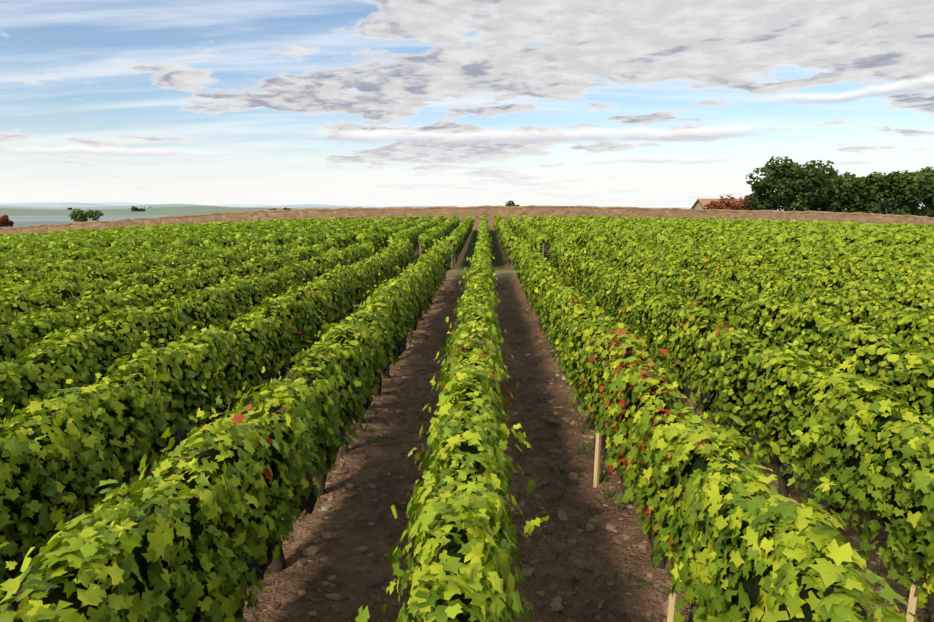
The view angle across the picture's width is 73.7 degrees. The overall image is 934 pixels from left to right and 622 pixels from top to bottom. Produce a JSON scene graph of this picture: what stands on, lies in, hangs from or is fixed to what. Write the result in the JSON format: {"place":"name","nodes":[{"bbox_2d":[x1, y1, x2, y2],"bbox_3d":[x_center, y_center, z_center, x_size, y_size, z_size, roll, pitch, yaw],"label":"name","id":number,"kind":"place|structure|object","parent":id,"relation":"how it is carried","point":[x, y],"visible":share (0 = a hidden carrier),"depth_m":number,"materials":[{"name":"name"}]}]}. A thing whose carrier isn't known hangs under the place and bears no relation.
{"place":"outdoors","nodes":[
{"label":"outdoors","id":0,"kind":"place"},
{"bbox_2d":[0,202,690,208],"bbox_3d":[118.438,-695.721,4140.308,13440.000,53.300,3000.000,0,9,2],"label":"distant hill","id":1,"kind":"structure","parent":0,"point":[56,205],"depth_m":3864.05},
{"bbox_2d":[0,202,780,208],"bbox_3d":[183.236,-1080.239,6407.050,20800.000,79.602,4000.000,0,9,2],"label":"distant hill","id":2,"kind":"structure","parent":0,"point":[226,205],"depth_m":6215.88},
{"bbox_2d":[0,204,783,210],"bbox_3d":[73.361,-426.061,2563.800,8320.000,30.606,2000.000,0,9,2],"label":"distant hill","id":3,"kind":"structure","parent":0,"point":[122,207],"depth_m":2327.97,"materials":[{"name":"grey"}]},
{"bbox_2d":[0,206,914,215],"bbox_3d":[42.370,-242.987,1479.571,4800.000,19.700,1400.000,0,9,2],"label":"distant hill","id":4,"kind":"structure","parent":0,"point":[182,210],"depth_m":1096.60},
{"bbox_2d":[0,215,933,621],"bbox_3d":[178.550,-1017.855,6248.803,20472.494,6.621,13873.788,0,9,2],"label":"terrain","id":5,"kind":"structure","parent":0,"point":[622,559],"depth_m":5.57,"materials":[{"name":"brown soil"}]},
{"bbox_2d":[0,214,13,226],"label":"bush","id":6,"kind":"object","parent":5,"relation":"on","point":[5,221],"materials":[{"name":"brown plant"}]},
{"bbox_2d":[69,208,103,221],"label":"tree","id":7,"kind":"object","parent":5,"relation":"on","point":[77,215],"visible":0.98,"depth_m":189.28,"materials":[{"name":"green plant"}]},
{"bbox_2d":[131,206,145,210],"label":"plain tree","id":8,"kind":"object","parent":5,"relation":"on","point":[133,208],"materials":[{"name":"green plant"}]},
{"bbox_2d":[2,283,796,592],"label":"vine trunks","id":9,"kind":"object","parent":5,"relation":"on","point":[308,506],"visible":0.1,"depth_m":5.37,"materials":[{"name":"brown wood"}]},
{"bbox_2d":[0,214,933,621],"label":"vine","id":10,"kind":"object","parent":5,"relation":"on","point":[484,520],"depth_m":5.17,"materials":[{"name":"green plant"}]},
{"bbox_2d":[0,205,933,234],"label":"field","id":11,"kind":"structure","parent":5,"relation":"on","point":[489,212],"depth_m":65.88,"materials":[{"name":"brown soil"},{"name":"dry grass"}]},
{"bbox_2d":[263,284,695,416],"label":"vine trunks","id":12,"kind":"object","parent":5,"relation":"on","point":[691,402],"depth_m":8.06,"materials":[{"name":"brown wood"}]},
{"bbox_2d":[28,283,933,621],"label":"soil clods","id":13,"kind":"object","parent":5,"relation":"on","point":[310,551],"visible":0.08,"depth_m":5.13,"materials":[{"name":"brown soil"}]},
{"bbox_2d":[505,200,519,205],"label":"tree","id":14,"kind":"object","parent":5,"relation":"on","point":[508,203],"visible":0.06,"depth_m":146.32,"materials":[{"name":"green plant"}]},
{"bbox_2d":[202,242,873,276],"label":"vineyard end posts","id":15,"kind":"object","parent":5,"relation":"on","point":[511,253],"visible":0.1,"depth_m":26.55,"materials":[{"name":"brown wood"}]},
{"bbox_2d":[151,278,930,621],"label":"stones","id":16,"kind":"object","parent":5,"relation":"on","point":[579,468],"visible":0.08,"depth_m":5.97,"materials":[{"name":"stone"}]},
{"bbox_2d":[381,308,919,621],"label":"vine stakes","id":17,"kind":"object","parent":5,"relation":"on","point":[911,608],"visible":0.17,"depth_m":3.52,"materials":[{"name":"beige wood"}]},
{"bbox_2d":[703,194,754,209],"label":"bush","id":18,"kind":"object","parent":5,"relation":"on","point":[724,203],"visible":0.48,"depth_m":111.94,"materials":[{"name":"brown plant"}]},
{"bbox_2d":[694,202,776,209],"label":"farmhouse walls","id":19,"kind":"structure","parent":5,"relation":"on","point":[698,205],"depth_m":119.28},
{"bbox_2d":[691,199,765,208],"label":"roof","id":20,"kind":"structure","parent":19,"relation":"on","point":[703,202],"depth_m":118.12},
{"bbox_2d":[741,156,834,210],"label":"tree","id":21,"kind":"object","parent":5,"relation":"on","point":[786,179],"depth_m":105.11,"materials":[{"name":"green plant"}]},
{"bbox_2d":[795,167,868,212],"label":"tree","id":22,"kind":"object","parent":5,"relation":"on","point":[850,187],"depth_m":109.03,"materials":[{"name":"green plant"}]},
{"bbox_2d":[854,170,929,215],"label":"tree","id":23,"kind":"object","parent":5,"relation":"on","point":[882,192],"depth_m":105.71,"materials":[{"name":"green plant"}]},
{"bbox_2d":[885,166,933,216],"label":"tree","id":24,"kind":"object","parent":5,"relation":"on","point":[929,200],"depth_m":110.47,"materials":[{"name":"green plant"}]},
{"bbox_2d":[0,0,933,208],"label":"sky","id":25,"kind":"structure","parent":0,"point":[379,103],"materials":[{"name":"blue"}]}
]}

